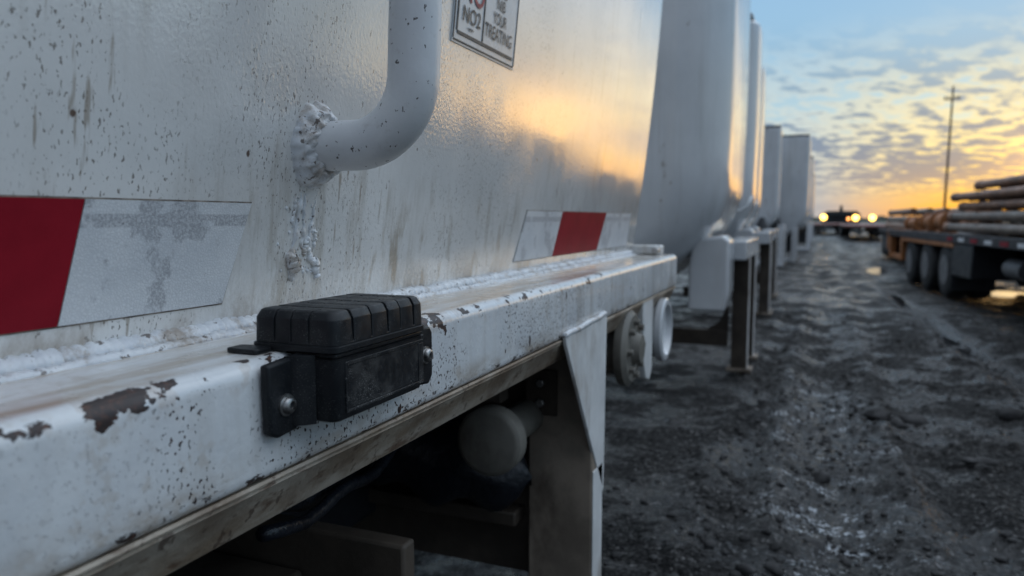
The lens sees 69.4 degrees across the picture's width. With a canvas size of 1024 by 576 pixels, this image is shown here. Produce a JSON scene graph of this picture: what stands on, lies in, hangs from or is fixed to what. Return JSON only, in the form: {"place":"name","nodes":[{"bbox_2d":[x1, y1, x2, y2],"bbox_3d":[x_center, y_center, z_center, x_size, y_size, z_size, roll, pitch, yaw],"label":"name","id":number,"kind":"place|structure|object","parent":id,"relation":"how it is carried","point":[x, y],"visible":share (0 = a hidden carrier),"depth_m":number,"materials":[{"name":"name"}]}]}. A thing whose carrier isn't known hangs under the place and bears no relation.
{"place":"outdoors","nodes":[
{"label":"outdoors","id":0,"kind":"place"},
{"bbox_2d":[414,222,1023,575],"bbox_3d":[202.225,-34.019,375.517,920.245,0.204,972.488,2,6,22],"label":"ground","id":1,"kind":"structure","parent":0,"point":[829,273],"depth_m":4.34,"materials":[{"name":"grey soil"}]},
{"bbox_2d":[0,0,676,575],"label":"tank trailer","id":2,"kind":"object","parent":1,"relation":"on","point":[190,190],"visible":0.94,"depth_m":1.14,"materials":[{"name":"white paint"}]},
{"bbox_2d":[227,293,432,437],"bbox_3d":[-0.235,0.092,1.024,0.143,0.148,0.342,2,6,22],"label":"tracker box","id":3,"kind":"object","parent":2,"relation":"attached to","point":[356,353],"visible":1,"depth_m":0.93,"materials":[{"name":"black plastic"}]},
{"bbox_2d":[633,0,758,372],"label":"tank trailer","id":4,"kind":"object","parent":1,"relation":"on","point":[692,189],"visible":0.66,"depth_m":5.13,"materials":[{"name":"white paint"}]},
{"bbox_2d":[683,13,773,315],"bbox_3d":[2.103,-1.497,9.755,2.590,3.655,1.378,2,6,22],"label":"tank trailer","id":5,"kind":"object","parent":1,"relation":"on","point":[742,217],"visible":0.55,"depth_m":9.09,"materials":[{"name":"white paint"}]},
{"bbox_2d":[743,66,778,296],"bbox_3d":[2.976,-1.682,12.038,2.620,3.595,1.478,2,6,22],"label":"tank trailer","id":6,"kind":"object","parent":1,"relation":"on","point":[774,293],"visible":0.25,"depth_m":11.48,"materials":[{"name":"white paint"}]},
{"bbox_2d":[751,125,786,265],"bbox_3d":[6.178,-2.478,20.187,2.530,3.655,1.897,2,6,22],"label":"tank trailer","id":7,"kind":"object","parent":1,"relation":"on","point":[768,213],"visible":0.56,"depth_m":19.33,"materials":[{"name":"white paint"}]},
{"bbox_2d":[759,134,810,262],"bbox_3d":[7.301,-2.618,21.990,2.850,3.595,2.297,2,6,22],"label":"tank trailer","id":8,"kind":"object","parent":1,"relation":"on","point":[795,182],"visible":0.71,"depth_m":20.87,"materials":[{"name":"white paint"}]},
{"bbox_2d":[786,156,813,250],"bbox_3d":[10.593,-3.381,29.899,2.890,3.635,2.497,2,6,22],"label":"tank trailer","id":9,"kind":"object","parent":1,"relation":"on","point":[804,237],"visible":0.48,"depth_m":28.75,"materials":[{"name":"white paint"}]},
{"bbox_2d":[798,174,815,241],"bbox_3d":[15.364,-4.463,41.401,2.920,3.635,3.497,2,6,22],"label":"tank trailer","id":10,"kind":"object","parent":1,"relation":"on","point":[813,206],"visible":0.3,"depth_m":39.76,"materials":[{"name":"white paint"}]},
{"bbox_2d":[820,214,826,231],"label":"work light","id":11,"kind":"object","parent":1,"relation":"on","point":[823,217],"visible":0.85,"depth_m":68.81,"materials":[{"name":"yellow metal"}]},
{"bbox_2d":[813,223,843,232],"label":"flatbed trailer","id":12,"kind":"object","parent":1,"relation":"on","point":[836,226],"visible":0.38,"depth_m":62.70,"materials":[{"name":"black paint"}]},
{"bbox_2d":[821,205,860,226],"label":"yard shed","id":13,"kind":"structure","parent":1,"relation":"on","point":[840,216],"depth_m":108.28,"materials":[{"name":"black metal"}]},
{"bbox_2d":[832,216,842,226],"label":"door","id":14,"kind":"structure","parent":13,"relation":"in","point":[835,219],"depth_m":108.48,"materials":[{"name":"black metal"}]},
{"bbox_2d":[852,215,858,223],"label":"work light","id":15,"kind":"object","parent":1,"relation":"on","point":[855,218],"visible":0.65,"depth_m":67.81,"materials":[{"name":"yellow metal"}]},
{"bbox_2d":[838,223,885,235],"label":"flatbed trailer","id":16,"kind":"object","parent":1,"relation":"on","point":[847,229],"visible":0.95,"depth_m":48.17,"materials":[{"name":"black paint"}]},
{"bbox_2d":[869,215,875,223],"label":"work light","id":17,"kind":"object","parent":1,"relation":"on","point":[872,218],"visible":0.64,"depth_m":67.28,"materials":[{"name":"yellow metal"}]},
{"bbox_2d":[866,268,887,273],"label":"puddle","id":18,"kind":"object","parent":1,"relation":"on","point":[876,270],"visible":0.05,"depth_m":18.48,"materials":[{"name":"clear liquid"}]},
{"bbox_2d":[878,227,899,258],"bbox_3d":[12.611,-1.281,21.929,2.552,0.936,9.000,2,6,22],"label":"flatbed trailer","id":19,"kind":"object","parent":1,"relation":"on","point":[885,250],"visible":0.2,"depth_m":24.32,"materials":[{"name":"metal"}]},
{"bbox_2d":[892,294,916,312],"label":"puddle","id":20,"kind":"object","parent":1,"relation":"on","point":[899,301],"visible":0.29,"depth_m":11.74,"materials":[{"name":"black liquid"}]},
{"bbox_2d":[943,86,960,207],"bbox_3d":[22.886,-6.458,38.774,0.760,8.102,0.204,2,6,22],"label":"utility pole","id":21,"kind":"object","parent":1,"relation":"on","point":[947,164],"visible":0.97,"depth_m":38.68,"materials":[{"name":"brown wood"}]},
{"bbox_2d":[887,229,1023,297],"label":"flatbed trailer","id":22,"kind":"object","parent":1,"relation":"on","point":[957,265],"visible":0.98,"depth_m":11.19,"materials":[{"name":"metal"}]},
{"bbox_2d":[885,222,905,228],"bbox_3d":[11.345,-1.811,21.696,0.195,0.195,7.100,2,6,22],"label":"steel pipe","id":23,"kind":"object","parent":22,"relation":"on","point":[894,225],"visible":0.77,"depth_m":22.01,"materials":[{"name":"grey metal"}]},
{"bbox_2d":[886,216,909,221],"bbox_3d":[11.250,-1.991,21.447,0.195,0.195,6.600,2,6,22],"label":"steel pipe","id":24,"kind":"object","parent":23,"relation":"on","point":[896,219],"visible":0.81,"depth_m":21.48,"materials":[{"name":"grey metal"}]},
{"bbox_2d":[888,208,917,215],"bbox_3d":[11.155,-2.171,21.198,0.195,0.195,6.100,2,6,22],"label":"steel pipe","id":25,"kind":"object","parent":24,"relation":"on","point":[911,211],"visible":1,"depth_m":19.88,"materials":[{"name":"grey metal"}]},
{"bbox_2d":[904,216,922,230],"bbox_3d":[8.143,-1.297,14.881,0.293,0.293,0.900,2,6,17],"label":"pipe spool","id":26,"kind":"object","parent":22,"relation":"on","point":[911,223],"visible":0.75,"depth_m":14.83,"materials":[{"name":"orange metal"}]},
{"bbox_2d":[918,213,934,231],"bbox_3d":[7.726,-1.203,13.548,0.354,0.354,0.700,2,6,17],"label":"pipe spool","id":27,"kind":"object","parent":22,"relation":"on","point":[923,223],"visible":0.32,"depth_m":13.76,"materials":[{"name":"orange metal"}]},
{"bbox_2d":[928,210,965,233],"bbox_3d":[7.408,-1.129,12.602,0.385,0.385,0.800,2,6,17],"label":"pipe spool","id":28,"kind":"object","parent":22,"relation":"on","point":[937,220],"visible":0.63,"depth_m":12.60,"materials":[{"name":"orange metal"}]},
{"bbox_2d":[943,222,1023,235],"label":"steel pipe","id":29,"kind":"object","parent":22,"relation":"on","point":[1010,229],"visible":1,"depth_m":9.96,"materials":[{"name":"grey metal"}]},
{"bbox_2d":[947,210,1023,220],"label":"steel pipe","id":30,"kind":"object","parent":29,"relation":"on","point":[991,216],"visible":1,"depth_m":9.94,"materials":[{"name":"grey metal"}]},
{"bbox_2d":[958,198,1023,210],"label":"steel pipe","id":31,"kind":"object","parent":30,"relation":"on","point":[999,204],"visible":1,"depth_m":9.82,"materials":[{"name":"grey metal"}]},
{"bbox_2d":[950,186,1023,201],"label":"steel pipe","id":32,"kind":"object","parent":31,"relation":"on","point":[998,193],"visible":1,"depth_m":9.82,"materials":[{"name":"grey metal"}]},
{"bbox_2d":[971,234,1001,234],"bbox_3d":[7.628,-0.732,10.150,2.320,0.010,0.100,2,6,17],"label":"dunnage timber","id":33,"kind":"object","parent":22,"relation":"on","point":[986,234],"visible":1,"depth_m":10.40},
{"bbox_2d":[940,335,980,359],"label":"puddle","id":34,"kind":"object","parent":1,"relation":"on","point":[948,341],"visible":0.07,"depth_m":8.02,"materials":[{"name":"black liquid"}]},
{"bbox_2d":[989,291,1023,297],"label":"puddle","id":35,"kind":"object","parent":1,"relation":"on","point":[1009,294],"visible":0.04,"depth_m":12.90,"materials":[{"name":"clear liquid"}]},
{"bbox_2d":[751,0,1023,217],"label":"sky","id":36,"kind":"structure","parent":0,"point":[868,81],"materials":[{"name":"blue"}]},
{"bbox_2d":[811,216,1023,221],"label":"hill","id":37,"kind":"structure","parent":0,"point":[877,219],"depth_m":271.52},
{"bbox_2d":[965,210,1001,222],"bbox_3d":[8.217,-1.180,12.975,0.416,0.416,0.900,2,6,17],"label":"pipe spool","id":38,"kind":"object","parent":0,"point":[979,221],"visible":0.05,"depth_m":12.82,"materials":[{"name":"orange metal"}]},
{"bbox_3d":[6.734,-0.470,6.459,0.156,0.156,10.006,2,6,17],"label":"steel pipe","id":39,"kind":"object","parent":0,"visible":0},
{"bbox_2d":[971,222,1023,222],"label":"dunnage timber","id":40,"kind":"object","parent":39,"relation":"on","point":[997,222],"visible":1,"depth_m":10.34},
{"bbox_3d":[6.532,-0.641,6.497,0.151,0.151,9.988,2,6,17],"label":"steel pipe","id":41,"kind":"object","parent":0,"visible":0},
{"bbox_2d":[972,210,1020,210],"bbox_3d":[7.628,-1.065,10.119,2.320,0.010,0.100,2,6,17],"label":"dunnage timber","id":42,"kind":"object","parent":41,"relation":"on","point":[996,210],"visible":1,"depth_m":10.33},
{"bbox_3d":[7.628,-1.352,10.092,2.320,0.010,0.100,2,6,17],"label":"dunnage timber","id":43,"kind":"object","parent":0,"visible":0},
{"bbox_2d":[974,174,1023,188],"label":"steel pipe","id":44,"kind":"object","parent":43,"relation":"on","point":[1004,181],"visible":0.9,"depth_m":9.62,"materials":[{"name":"grey metal"}]},
{"bbox_3d":[6.312,-0.769,6.216,0.128,0.128,9.345,2,6,17],"label":"steel pipe","id":45,"kind":"object","parent":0,"visible":0},
{"bbox_3d":[6.433,-0.849,6.305,2.320,0.010,0.100,2,6,17],"label":"dunnage timber","id":46,"kind":"object","parent":45,"relation":"on","visible":0},
{"bbox_2d":[968,196,1023,200],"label":"steel pipe","id":47,"kind":"object","parent":46,"relation":"on","point":[998,198],"visible":0.17,"depth_m":10.07,"materials":[{"name":"grey metal"}]},
{"bbox_2d":[988,197,1023,199],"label":"steel pipe","id":48,"kind":"object","parent":46,"relation":"on","point":[1006,198],"visible":0.03,"depth_m":10.24,"materials":[{"name":"grey metal"}]},
{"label":"steel pipe","id":49,"kind":"object","parent":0,"visible":0},
{"bbox_2d":[902,208,933,215],"bbox_3d":[11.487,-2.159,21.062,0.195,0.195,6.100,2,6,22],"label":"steel pipe","id":50,"kind":"object","parent":49,"relation":"on","point":[924,211],"visible":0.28,"depth_m":18.77,"materials":[{"name":"grey metal"}]},
{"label":"steel pipe","id":51,"kind":"object","parent":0,"visible":0},
{"bbox_2d":[914,208,949,215],"bbox_3d":[11.819,-2.146,20.926,0.195,0.195,6.100,2,6,22],"label":"steel pipe","id":52,"kind":"object","parent":51,"relation":"on","point":[942,209],"visible":0.23,"depth_m":18.53,"materials":[{"name":"grey metal"}]},
{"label":"steel pipe","id":53,"kind":"object","parent":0,"visible":0},
{"bbox_3d":[6.433,-0.995,6.291,2.320,0.010,0.100,2,6,17],"label":"dunnage timber","id":54,"kind":"object","parent":53,"relation":"on","visible":0},
{"bbox_2d":[999,184,1023,187],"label":"steel pipe","id":55,"kind":"object","parent":54,"relation":"on","point":[1012,186],"visible":0.19,"depth_m":9.70,"materials":[{"name":"grey metal"}]}
]}

